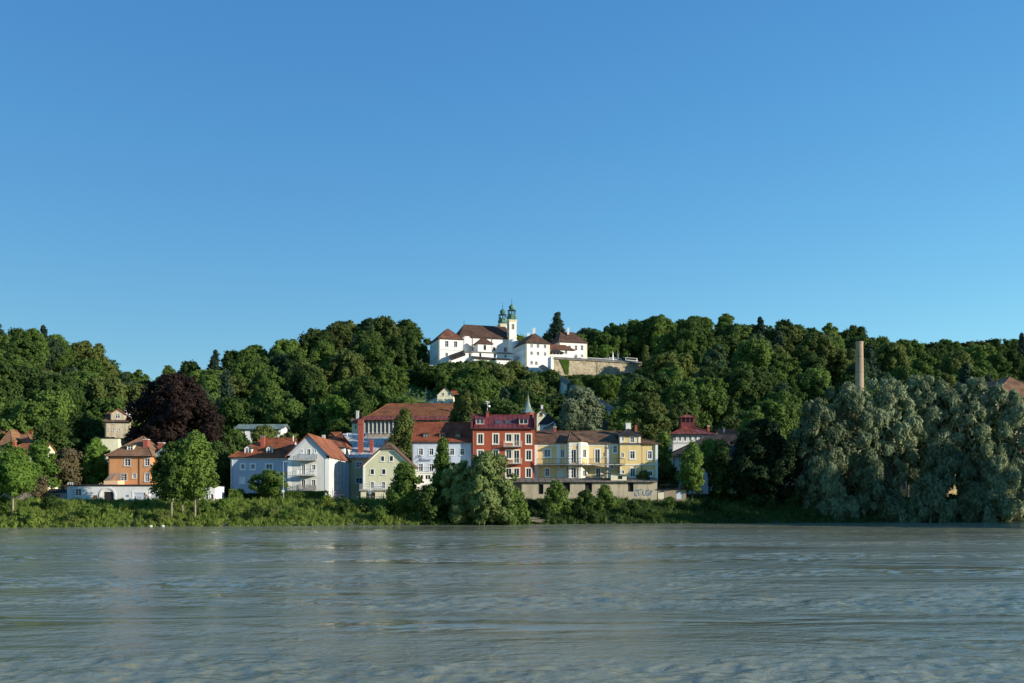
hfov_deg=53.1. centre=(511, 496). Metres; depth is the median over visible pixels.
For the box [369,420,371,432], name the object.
window
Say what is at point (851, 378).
broadleaf tree
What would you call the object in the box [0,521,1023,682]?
river
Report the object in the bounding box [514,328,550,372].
priory building
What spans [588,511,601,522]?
bank shrub
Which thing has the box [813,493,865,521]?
willow
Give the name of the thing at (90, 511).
bank shrub
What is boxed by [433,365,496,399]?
broadleaf tree
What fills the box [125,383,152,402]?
broadleaf tree
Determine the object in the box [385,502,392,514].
bank shrub
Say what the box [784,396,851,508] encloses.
willow
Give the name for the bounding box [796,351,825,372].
broadleaf tree
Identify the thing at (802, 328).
broadleaf tree
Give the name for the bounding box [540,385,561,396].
broadleaf tree
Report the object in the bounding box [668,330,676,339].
broadleaf tree
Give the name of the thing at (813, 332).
broadleaf tree
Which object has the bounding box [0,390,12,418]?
broadleaf tree
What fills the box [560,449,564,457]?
window
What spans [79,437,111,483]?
tree
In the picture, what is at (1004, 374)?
broadleaf tree
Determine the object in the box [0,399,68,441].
broadleaf tree
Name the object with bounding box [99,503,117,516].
bank shrub
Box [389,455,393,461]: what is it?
window
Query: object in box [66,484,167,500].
garage building
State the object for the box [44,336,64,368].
broadleaf tree
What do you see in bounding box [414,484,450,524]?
tree
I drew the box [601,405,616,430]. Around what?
broadleaf tree
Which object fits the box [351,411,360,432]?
pump house
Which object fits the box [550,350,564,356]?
veranda
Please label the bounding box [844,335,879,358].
broadleaf tree
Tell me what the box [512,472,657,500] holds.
riverside annex
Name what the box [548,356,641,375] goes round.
terrace wall
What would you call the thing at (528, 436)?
window
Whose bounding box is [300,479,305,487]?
balcony door
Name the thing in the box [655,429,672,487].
tree
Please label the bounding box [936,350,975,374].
broadleaf tree
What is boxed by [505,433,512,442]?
window
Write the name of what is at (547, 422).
half timbered cottage
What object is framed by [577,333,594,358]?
broadleaf tree
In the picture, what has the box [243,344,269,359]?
broadleaf tree
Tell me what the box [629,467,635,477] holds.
window
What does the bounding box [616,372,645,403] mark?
broadleaf tree
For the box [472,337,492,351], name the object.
church chapel
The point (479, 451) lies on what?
window
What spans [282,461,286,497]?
street lamp
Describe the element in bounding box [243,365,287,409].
broadleaf tree
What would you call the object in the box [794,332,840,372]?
broadleaf tree
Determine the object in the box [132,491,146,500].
garage door
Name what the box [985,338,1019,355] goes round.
broadleaf tree
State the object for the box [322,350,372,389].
broadleaf tree
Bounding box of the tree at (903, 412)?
[897,408,914,496]
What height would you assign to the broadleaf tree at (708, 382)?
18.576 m
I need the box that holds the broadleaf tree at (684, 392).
[658,381,726,429]
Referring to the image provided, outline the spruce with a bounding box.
[545,311,564,341]
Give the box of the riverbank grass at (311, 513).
[0,495,495,527]
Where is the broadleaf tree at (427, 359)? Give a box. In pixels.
[425,350,429,364]
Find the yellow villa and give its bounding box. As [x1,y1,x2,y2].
[535,423,660,487]
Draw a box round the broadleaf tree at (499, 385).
[482,377,514,399]
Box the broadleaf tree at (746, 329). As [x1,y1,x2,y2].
[737,323,751,338]
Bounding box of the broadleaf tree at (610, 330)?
[606,325,615,336]
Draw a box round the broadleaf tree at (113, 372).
[104,359,117,379]
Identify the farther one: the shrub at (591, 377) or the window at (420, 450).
the shrub at (591, 377)
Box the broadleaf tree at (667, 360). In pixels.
[640,351,699,378]
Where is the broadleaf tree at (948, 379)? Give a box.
[931,373,958,392]
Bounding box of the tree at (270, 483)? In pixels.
[247,469,291,498]
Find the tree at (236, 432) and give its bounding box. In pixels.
[220,428,247,440]
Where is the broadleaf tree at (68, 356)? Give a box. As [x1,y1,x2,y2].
[51,343,76,373]
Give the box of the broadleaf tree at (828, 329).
[821,322,840,336]
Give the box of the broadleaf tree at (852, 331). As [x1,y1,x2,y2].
[841,325,867,343]
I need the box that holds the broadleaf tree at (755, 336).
[746,333,772,345]
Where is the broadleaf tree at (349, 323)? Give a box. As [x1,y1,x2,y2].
[330,320,356,331]
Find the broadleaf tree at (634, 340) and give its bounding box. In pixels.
[619,319,644,349]
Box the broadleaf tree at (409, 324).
[395,319,420,329]
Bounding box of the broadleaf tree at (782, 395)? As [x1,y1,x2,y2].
[763,389,803,417]
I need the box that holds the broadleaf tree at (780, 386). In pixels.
[772,382,793,395]
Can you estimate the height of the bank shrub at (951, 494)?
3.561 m
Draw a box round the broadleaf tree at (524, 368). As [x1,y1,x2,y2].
[519,366,532,378]
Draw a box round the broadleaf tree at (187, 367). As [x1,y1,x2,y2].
[177,359,201,376]
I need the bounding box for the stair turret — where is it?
[509,339,518,360]
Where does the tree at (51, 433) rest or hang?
on the hillside terrain at (407, 394)
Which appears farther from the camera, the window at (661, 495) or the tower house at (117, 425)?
the tower house at (117, 425)
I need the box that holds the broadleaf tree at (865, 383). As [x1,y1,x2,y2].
[854,381,881,388]
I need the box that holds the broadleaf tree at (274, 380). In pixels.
[253,372,288,399]
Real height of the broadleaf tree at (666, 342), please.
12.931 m
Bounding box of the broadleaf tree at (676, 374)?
[656,366,687,394]
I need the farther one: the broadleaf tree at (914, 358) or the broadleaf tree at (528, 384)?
the broadleaf tree at (914, 358)
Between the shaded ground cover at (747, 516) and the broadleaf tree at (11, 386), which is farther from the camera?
the broadleaf tree at (11, 386)
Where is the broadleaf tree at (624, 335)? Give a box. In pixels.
[608,323,635,360]
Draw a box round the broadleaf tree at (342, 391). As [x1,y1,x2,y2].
[330,379,355,403]
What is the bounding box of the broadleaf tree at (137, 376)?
[130,369,149,383]
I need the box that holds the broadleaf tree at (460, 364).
[447,360,466,380]
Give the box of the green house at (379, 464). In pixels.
[359,440,418,498]
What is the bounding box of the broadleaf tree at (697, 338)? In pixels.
[677,327,715,364]
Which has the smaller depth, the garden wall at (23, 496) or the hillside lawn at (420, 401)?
the garden wall at (23, 496)
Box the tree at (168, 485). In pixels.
[148,441,192,517]
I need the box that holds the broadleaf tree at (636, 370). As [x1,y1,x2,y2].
[634,368,641,373]
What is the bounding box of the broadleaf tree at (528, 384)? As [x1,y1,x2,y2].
[509,378,553,398]
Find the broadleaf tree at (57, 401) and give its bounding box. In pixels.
[32,390,75,424]
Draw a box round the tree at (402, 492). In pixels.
[383,461,423,516]
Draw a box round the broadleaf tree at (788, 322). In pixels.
[766,318,795,345]
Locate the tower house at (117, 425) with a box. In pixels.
[104,408,132,437]
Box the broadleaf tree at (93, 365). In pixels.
[62,358,108,378]
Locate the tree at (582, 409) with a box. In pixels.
[557,385,609,430]
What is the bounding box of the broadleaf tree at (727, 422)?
[713,416,741,432]
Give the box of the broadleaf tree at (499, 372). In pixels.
[481,364,517,387]
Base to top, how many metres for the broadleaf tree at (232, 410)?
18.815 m
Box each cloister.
[469,351,512,360]
[471,356,495,362]
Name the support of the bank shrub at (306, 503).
on the hillside terrain at (407, 394)
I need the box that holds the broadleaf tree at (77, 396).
[26,381,85,418]
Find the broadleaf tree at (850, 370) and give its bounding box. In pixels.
[838,361,876,382]
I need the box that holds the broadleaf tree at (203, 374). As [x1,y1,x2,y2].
[195,369,218,386]
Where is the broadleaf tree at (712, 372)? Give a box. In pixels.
[695,365,732,402]
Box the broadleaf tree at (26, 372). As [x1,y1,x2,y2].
[14,364,45,401]
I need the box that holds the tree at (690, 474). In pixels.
[676,440,704,498]
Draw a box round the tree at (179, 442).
[158,438,200,511]
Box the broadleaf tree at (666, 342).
[651,333,675,355]
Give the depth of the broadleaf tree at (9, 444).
255.85 m
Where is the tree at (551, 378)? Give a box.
[537,369,560,392]
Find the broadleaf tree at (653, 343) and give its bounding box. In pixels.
[649,321,665,350]
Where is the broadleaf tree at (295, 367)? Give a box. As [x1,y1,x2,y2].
[283,360,335,392]
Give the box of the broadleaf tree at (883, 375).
[876,371,898,389]
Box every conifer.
[40,324,54,370]
[207,349,222,370]
[215,368,234,408]
[347,333,355,349]
[430,437,451,513]
[500,386,509,399]
[640,344,650,367]
[753,316,765,339]
[773,327,787,351]
[864,344,880,381]
[955,362,972,393]
[984,373,992,381]
[1017,332,1023,362]
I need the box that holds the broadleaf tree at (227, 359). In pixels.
[220,350,237,373]
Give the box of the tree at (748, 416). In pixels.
[738,409,764,432]
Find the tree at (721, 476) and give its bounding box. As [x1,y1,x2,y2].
[704,438,738,502]
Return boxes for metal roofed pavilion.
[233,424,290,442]
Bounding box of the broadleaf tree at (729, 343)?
[707,334,739,364]
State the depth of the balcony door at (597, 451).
213.10 m
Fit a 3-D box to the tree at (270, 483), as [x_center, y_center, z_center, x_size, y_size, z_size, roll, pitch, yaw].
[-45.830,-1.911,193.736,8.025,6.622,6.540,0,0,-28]
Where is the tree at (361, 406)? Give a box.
[346,395,375,426]
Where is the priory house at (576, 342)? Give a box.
[551,328,587,357]
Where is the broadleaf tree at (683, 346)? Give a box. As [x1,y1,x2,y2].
[666,339,701,368]
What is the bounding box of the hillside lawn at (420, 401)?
[416,400,432,402]
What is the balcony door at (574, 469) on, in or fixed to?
in the yellow villa
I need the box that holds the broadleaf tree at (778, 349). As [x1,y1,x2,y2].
[769,344,793,363]
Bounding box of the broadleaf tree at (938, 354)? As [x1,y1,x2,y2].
[932,347,947,370]
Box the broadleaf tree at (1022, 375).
[1018,365,1023,380]
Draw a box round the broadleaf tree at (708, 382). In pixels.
[681,376,730,413]
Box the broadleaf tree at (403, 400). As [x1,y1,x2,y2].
[380,397,416,407]
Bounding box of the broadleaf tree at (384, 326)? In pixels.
[365,315,402,346]
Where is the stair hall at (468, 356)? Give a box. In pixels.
[463,352,471,361]
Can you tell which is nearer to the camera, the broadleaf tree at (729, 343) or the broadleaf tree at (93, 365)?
the broadleaf tree at (93, 365)
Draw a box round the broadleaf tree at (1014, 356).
[1004,350,1023,379]
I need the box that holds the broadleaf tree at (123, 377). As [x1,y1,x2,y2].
[117,373,135,391]
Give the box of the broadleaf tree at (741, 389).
[726,361,760,410]
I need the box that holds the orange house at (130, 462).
[104,436,164,483]
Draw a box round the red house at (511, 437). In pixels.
[471,393,535,479]
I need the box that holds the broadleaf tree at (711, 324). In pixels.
[675,315,714,329]
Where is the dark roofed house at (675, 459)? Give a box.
[669,434,780,499]
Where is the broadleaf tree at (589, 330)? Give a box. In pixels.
[579,327,600,343]
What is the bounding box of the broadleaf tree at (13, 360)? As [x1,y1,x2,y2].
[0,352,32,369]
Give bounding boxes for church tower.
[498,306,506,327]
[507,301,516,352]
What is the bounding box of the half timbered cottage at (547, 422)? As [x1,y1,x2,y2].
[538,413,557,430]
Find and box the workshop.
[343,433,392,451]
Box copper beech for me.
[123,373,229,449]
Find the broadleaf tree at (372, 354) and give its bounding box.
[341,341,395,373]
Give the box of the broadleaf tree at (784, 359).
[759,353,802,386]
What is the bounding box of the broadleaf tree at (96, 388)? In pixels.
[83,376,127,402]
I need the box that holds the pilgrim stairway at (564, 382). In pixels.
[539,364,615,427]
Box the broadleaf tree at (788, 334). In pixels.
[765,325,804,356]
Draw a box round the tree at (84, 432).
[67,411,101,483]
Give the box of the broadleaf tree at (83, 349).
[69,340,108,364]
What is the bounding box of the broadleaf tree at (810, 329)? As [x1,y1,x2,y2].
[804,327,818,333]
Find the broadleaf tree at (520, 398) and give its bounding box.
[508,387,552,430]
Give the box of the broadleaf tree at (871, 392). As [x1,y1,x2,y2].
[833,386,888,409]
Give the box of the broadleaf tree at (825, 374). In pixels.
[790,367,830,403]
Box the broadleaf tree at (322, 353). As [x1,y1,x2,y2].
[308,340,336,370]
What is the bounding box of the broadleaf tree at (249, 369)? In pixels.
[230,361,268,396]
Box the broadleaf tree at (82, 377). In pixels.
[63,369,104,411]
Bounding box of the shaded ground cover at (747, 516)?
[526,498,961,523]
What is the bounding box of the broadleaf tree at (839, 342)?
[832,336,845,349]
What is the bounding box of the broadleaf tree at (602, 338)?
[586,330,621,359]
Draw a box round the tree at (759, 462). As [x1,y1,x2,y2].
[726,417,803,507]
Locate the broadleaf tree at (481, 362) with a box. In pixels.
[470,359,503,366]
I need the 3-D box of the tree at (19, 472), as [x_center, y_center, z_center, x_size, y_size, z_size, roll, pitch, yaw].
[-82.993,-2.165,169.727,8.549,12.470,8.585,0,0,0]
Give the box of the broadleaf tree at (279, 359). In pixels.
[269,352,288,390]
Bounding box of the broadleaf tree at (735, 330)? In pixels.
[717,323,747,340]
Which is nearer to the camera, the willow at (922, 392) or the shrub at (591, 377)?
the willow at (922, 392)
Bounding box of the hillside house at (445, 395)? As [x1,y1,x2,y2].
[426,387,457,402]
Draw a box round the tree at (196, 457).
[176,429,219,516]
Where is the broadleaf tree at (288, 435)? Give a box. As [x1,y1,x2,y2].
[279,432,301,442]
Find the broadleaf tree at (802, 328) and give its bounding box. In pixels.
[794,324,808,333]
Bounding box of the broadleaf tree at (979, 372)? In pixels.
[953,366,1001,381]
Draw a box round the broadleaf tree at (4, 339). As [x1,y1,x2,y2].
[0,334,13,355]
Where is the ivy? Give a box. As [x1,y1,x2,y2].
[560,359,569,374]
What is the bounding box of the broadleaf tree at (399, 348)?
[382,336,418,367]
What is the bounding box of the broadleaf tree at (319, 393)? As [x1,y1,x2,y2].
[306,381,332,407]
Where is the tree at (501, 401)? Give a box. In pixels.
[482,398,524,413]
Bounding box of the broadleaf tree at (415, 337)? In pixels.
[404,329,430,360]
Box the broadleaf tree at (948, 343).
[930,339,960,352]
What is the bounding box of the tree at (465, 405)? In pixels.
[448,389,482,421]
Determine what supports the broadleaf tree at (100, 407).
on the hillside terrain at (407, 394)
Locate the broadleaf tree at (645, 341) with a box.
[629,320,651,361]
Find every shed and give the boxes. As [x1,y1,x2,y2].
[48,489,66,499]
[657,484,686,501]
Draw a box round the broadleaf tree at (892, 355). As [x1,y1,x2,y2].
[874,342,912,375]
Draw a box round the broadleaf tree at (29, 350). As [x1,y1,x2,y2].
[2,337,45,372]
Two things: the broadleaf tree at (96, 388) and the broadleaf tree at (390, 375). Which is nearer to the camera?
the broadleaf tree at (96, 388)
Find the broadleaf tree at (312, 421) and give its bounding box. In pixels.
[296,402,324,439]
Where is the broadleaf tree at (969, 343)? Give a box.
[963,340,993,351]
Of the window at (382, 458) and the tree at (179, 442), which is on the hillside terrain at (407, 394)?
the tree at (179, 442)
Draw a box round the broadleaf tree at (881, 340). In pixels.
[876,335,889,344]
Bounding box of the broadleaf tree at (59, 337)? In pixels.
[49,334,69,344]
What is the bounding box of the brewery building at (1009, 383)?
[939,377,1023,440]
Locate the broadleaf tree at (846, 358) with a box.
[826,348,865,383]
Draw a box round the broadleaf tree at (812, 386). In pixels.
[789,372,836,403]
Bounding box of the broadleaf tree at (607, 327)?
[601,323,616,332]
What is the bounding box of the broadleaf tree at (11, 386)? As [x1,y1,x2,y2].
[0,360,27,417]
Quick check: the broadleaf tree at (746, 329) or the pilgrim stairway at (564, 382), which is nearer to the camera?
the pilgrim stairway at (564, 382)
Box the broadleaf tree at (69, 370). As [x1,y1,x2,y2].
[58,367,81,375]
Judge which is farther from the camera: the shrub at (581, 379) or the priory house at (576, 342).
the priory house at (576, 342)
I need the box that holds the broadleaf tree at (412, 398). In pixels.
[402,396,415,402]
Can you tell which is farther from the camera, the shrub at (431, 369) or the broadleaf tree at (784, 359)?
the shrub at (431, 369)
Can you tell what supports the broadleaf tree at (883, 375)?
on the hillside terrain at (407, 394)
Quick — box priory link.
[550,344,574,357]
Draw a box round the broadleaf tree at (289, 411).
[261,398,305,438]
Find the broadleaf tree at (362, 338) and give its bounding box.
[350,329,384,352]
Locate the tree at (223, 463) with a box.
[207,440,231,497]
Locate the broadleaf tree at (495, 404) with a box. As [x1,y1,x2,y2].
[478,398,536,415]
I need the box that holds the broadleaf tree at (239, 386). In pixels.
[202,374,250,400]
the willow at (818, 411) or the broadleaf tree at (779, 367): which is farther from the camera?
the broadleaf tree at (779, 367)
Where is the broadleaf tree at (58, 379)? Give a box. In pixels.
[24,373,85,409]
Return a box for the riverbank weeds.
[465,496,1023,524]
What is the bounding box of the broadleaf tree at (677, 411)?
[665,402,701,430]
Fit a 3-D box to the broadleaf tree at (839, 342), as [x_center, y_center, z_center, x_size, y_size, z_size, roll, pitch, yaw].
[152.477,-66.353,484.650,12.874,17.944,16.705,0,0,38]
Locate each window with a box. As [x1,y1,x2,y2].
[74,488,81,496]
[120,473,126,480]
[123,458,130,466]
[131,473,136,478]
[143,458,149,466]
[144,473,149,481]
[239,476,244,483]
[240,463,245,469]
[250,463,255,469]
[265,463,272,469]
[311,479,315,485]
[355,462,362,467]
[355,477,362,483]
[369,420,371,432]
[370,469,374,474]
[377,420,379,432]
[380,456,384,461]
[381,420,383,432]
[381,469,385,474]
[385,420,388,432]
[389,420,392,432]
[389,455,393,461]
[418,448,423,455]
[418,463,422,470]
[428,448,433,455]
[449,448,454,455]
[459,448,464,455]
[477,433,483,444]
[477,449,483,455]
[492,433,498,444]
[492,449,498,454]
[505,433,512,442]
[505,449,512,459]
[505,467,512,478]
[513,467,519,477]
[525,433,531,444]
[525,449,531,460]
[525,467,531,477]
[539,484,542,493]
[543,448,550,457]
[544,468,549,476]
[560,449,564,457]
[560,468,564,476]
[563,483,569,491]
[583,449,586,457]
[585,483,591,491]
[612,446,617,453]
[628,483,632,491]
[629,436,634,442]
[629,450,635,459]
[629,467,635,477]
[647,450,652,459]
[658,492,664,498]
[672,435,676,441]
[677,492,681,498]
[902,482,906,489]
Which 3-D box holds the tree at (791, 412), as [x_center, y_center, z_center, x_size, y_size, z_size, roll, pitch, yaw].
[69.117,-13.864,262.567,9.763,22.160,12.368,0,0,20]
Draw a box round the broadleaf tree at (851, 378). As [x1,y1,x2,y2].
[830,374,867,403]
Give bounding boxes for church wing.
[429,329,463,364]
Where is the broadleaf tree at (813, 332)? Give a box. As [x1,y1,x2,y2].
[801,331,832,341]
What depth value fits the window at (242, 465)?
205.94 m
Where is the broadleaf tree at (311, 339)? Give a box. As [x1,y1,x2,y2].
[297,328,334,358]
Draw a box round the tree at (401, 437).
[387,408,414,459]
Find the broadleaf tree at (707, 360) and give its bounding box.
[698,349,731,376]
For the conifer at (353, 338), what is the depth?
467.63 m
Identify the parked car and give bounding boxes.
[333,493,343,498]
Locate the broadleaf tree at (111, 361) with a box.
[109,359,121,371]
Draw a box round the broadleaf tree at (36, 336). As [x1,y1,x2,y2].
[20,327,51,364]
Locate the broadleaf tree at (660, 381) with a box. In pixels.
[646,372,674,401]
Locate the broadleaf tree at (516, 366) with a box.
[504,360,529,379]
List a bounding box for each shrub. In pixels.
[0,497,11,511]
[11,507,28,517]
[23,513,46,525]
[27,474,54,498]
[41,493,63,508]
[62,513,78,524]
[78,504,99,519]
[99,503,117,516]
[118,501,136,510]
[134,508,146,516]
[151,509,171,521]
[196,501,213,514]
[215,498,234,510]
[230,507,244,517]
[244,505,265,519]
[266,506,280,517]
[282,506,300,519]
[300,500,316,507]
[319,494,335,507]
[334,498,358,514]
[356,501,369,511]
[369,505,388,522]
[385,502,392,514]
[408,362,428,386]
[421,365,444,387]
[427,365,448,387]
[526,498,539,509]
[536,506,554,522]
[540,479,571,518]
[569,374,597,394]
[571,503,589,520]
[572,375,591,387]
[575,489,596,514]
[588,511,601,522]
[596,484,616,513]
[612,496,621,507]
[620,500,642,516]
[635,470,651,479]
[640,508,661,520]
[660,496,676,507]
[680,501,695,511]
[699,497,719,510]
[742,493,763,506]
[803,505,819,520]
[945,493,954,500]
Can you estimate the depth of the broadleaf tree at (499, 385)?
347.52 m
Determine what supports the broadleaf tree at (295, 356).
on the hillside terrain at (407, 394)
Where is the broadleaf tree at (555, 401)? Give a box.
[541,393,566,422]
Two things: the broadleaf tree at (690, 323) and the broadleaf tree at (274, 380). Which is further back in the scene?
the broadleaf tree at (690, 323)
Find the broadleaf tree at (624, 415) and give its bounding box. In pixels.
[614,404,635,431]
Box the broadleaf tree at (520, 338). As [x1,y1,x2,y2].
[517,334,526,341]
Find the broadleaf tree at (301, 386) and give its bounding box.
[286,363,325,412]
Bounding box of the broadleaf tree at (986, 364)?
[973,359,997,374]
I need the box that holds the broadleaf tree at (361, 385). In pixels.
[347,375,380,408]
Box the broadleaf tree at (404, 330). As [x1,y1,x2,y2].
[398,325,408,337]
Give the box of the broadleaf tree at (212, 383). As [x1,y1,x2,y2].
[203,374,221,402]
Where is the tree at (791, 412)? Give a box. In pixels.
[769,400,799,434]
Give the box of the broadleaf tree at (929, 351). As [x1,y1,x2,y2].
[920,347,935,358]
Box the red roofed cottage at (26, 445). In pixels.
[13,441,57,489]
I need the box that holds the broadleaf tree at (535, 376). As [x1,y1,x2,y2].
[521,373,547,388]
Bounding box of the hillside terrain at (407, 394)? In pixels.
[0,353,1004,526]
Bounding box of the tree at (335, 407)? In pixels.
[317,395,351,430]
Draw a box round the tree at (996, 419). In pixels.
[970,409,1015,461]
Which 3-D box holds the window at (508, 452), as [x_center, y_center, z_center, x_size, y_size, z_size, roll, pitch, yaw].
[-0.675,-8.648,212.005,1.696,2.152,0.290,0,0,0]
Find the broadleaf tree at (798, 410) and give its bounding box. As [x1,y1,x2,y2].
[736,399,809,429]
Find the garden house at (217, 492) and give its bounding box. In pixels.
[201,485,224,500]
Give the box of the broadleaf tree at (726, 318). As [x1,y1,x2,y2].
[714,313,734,327]
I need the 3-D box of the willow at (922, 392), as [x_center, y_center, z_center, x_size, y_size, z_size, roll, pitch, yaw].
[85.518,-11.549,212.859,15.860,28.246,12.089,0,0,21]
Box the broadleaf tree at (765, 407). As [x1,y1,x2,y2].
[735,398,796,447]
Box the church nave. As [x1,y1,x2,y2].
[456,324,507,352]
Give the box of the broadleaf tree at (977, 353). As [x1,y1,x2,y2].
[955,344,997,365]
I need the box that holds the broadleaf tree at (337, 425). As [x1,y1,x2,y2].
[319,418,351,437]
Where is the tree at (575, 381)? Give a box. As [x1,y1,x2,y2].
[564,378,584,397]
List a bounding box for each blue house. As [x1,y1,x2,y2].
[228,436,297,493]
[411,422,471,488]
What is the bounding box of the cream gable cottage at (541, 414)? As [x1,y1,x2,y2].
[536,405,546,430]
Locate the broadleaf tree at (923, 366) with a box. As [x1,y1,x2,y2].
[912,354,941,384]
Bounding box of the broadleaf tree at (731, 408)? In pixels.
[706,398,746,431]
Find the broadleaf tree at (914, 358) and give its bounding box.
[908,356,915,365]
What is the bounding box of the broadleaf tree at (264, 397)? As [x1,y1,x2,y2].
[249,387,294,423]
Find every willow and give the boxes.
[438,459,473,522]
[448,450,527,524]
[498,489,531,524]
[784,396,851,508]
[803,381,880,498]
[806,448,846,499]
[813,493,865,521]
[846,447,894,515]
[857,377,923,490]
[869,488,910,521]
[888,373,961,485]
[907,472,957,522]
[918,436,969,491]
[940,376,1012,493]
[946,480,997,521]
[968,388,1023,501]
[979,454,1023,521]
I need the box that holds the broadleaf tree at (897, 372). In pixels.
[890,364,922,379]
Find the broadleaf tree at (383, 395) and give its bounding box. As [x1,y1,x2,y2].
[364,386,401,411]
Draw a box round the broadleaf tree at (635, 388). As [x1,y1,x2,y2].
[617,376,659,412]
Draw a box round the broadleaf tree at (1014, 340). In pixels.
[1004,339,1019,344]
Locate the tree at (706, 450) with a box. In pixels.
[698,438,714,493]
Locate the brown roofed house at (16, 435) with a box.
[0,425,34,446]
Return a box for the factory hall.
[361,403,453,438]
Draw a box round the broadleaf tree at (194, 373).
[188,368,222,378]
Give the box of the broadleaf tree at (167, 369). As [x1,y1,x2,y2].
[156,365,175,380]
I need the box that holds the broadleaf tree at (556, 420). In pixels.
[553,416,602,430]
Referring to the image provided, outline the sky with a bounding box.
[0,0,1023,380]
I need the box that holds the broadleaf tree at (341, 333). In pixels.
[326,323,353,354]
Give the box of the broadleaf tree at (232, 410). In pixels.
[209,395,264,434]
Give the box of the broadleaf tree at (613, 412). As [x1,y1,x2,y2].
[610,406,620,424]
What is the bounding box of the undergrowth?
[44,355,853,488]
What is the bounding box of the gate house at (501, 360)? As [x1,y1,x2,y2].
[494,358,510,363]
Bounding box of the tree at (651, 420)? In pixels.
[631,391,673,446]
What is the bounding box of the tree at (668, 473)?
[658,462,679,487]
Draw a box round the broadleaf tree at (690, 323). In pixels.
[675,318,711,341]
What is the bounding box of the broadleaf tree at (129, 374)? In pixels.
[117,371,131,380]
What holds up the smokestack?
on the hillside terrain at (407, 394)
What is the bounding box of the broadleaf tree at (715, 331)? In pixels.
[710,325,722,336]
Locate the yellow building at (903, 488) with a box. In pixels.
[786,449,1023,497]
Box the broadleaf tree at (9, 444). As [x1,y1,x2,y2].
[0,440,24,450]
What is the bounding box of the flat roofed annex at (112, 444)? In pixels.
[98,438,127,483]
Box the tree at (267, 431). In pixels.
[250,424,279,442]
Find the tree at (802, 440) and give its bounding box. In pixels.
[791,419,807,470]
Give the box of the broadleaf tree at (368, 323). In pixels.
[356,317,392,329]
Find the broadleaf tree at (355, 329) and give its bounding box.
[345,327,366,348]
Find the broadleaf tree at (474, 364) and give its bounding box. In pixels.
[468,361,478,366]
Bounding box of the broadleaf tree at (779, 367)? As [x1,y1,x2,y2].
[767,361,799,394]
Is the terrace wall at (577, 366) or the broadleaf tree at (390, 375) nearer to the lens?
the broadleaf tree at (390, 375)
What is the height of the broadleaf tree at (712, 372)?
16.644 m
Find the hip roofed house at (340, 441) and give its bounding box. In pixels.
[322,432,351,456]
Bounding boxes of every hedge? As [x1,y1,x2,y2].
[228,488,244,499]
[244,492,284,499]
[284,489,328,499]
[686,493,781,499]
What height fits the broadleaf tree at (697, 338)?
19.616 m
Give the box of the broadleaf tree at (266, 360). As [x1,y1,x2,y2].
[231,356,271,372]
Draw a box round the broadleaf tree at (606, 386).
[594,374,621,401]
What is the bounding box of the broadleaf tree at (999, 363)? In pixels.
[985,353,1012,373]
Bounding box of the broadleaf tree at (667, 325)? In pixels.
[643,314,675,340]
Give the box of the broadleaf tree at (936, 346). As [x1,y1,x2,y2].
[922,342,954,352]
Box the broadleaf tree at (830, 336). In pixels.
[797,334,835,368]
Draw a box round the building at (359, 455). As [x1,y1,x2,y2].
[348,419,380,499]
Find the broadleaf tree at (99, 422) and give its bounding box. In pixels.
[66,414,104,442]
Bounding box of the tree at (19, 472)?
[0,446,41,515]
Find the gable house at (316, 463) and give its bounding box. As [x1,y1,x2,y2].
[285,433,351,498]
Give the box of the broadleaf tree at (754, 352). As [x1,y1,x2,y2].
[732,338,773,369]
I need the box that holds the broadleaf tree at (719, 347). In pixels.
[704,343,729,372]
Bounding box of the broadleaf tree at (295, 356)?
[283,350,309,389]
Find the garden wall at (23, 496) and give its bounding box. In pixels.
[0,492,31,500]
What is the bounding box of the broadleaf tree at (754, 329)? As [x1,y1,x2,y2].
[747,324,772,339]
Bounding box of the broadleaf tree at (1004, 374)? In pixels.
[996,372,1016,378]
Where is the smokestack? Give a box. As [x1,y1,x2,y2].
[855,341,863,390]
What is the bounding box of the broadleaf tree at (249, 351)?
[233,347,268,363]
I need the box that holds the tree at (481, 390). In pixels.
[451,378,498,403]
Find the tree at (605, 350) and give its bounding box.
[597,345,613,359]
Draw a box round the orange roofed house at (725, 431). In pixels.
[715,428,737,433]
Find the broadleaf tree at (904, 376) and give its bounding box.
[896,372,910,395]
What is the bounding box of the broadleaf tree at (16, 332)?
[0,327,24,338]
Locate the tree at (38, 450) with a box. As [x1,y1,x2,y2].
[26,439,61,488]
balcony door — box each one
[300,464,305,473]
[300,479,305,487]
[306,448,310,454]
[513,433,519,444]
[513,449,519,461]
[570,467,576,477]
[571,449,576,462]
[594,448,600,462]
[595,467,600,476]
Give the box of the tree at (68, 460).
[50,446,85,488]
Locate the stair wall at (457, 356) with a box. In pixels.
[449,350,465,362]
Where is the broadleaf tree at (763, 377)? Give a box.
[725,365,779,402]
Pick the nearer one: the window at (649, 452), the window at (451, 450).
the window at (649, 452)
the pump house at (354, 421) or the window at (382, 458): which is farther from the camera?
the pump house at (354, 421)
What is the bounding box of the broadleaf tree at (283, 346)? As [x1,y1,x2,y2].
[268,338,307,356]
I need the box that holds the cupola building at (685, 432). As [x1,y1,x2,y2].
[669,413,715,451]
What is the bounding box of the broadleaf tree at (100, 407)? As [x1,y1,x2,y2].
[80,397,134,427]
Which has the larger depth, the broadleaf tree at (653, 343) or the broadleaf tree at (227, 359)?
the broadleaf tree at (653, 343)
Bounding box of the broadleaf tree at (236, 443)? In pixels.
[202,434,256,477]
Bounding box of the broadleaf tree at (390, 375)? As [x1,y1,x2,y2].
[370,364,409,394]
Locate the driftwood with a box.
[530,517,542,521]
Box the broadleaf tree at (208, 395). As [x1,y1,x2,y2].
[192,387,212,401]
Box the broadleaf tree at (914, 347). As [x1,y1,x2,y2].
[896,339,926,358]
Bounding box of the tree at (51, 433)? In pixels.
[33,418,74,488]

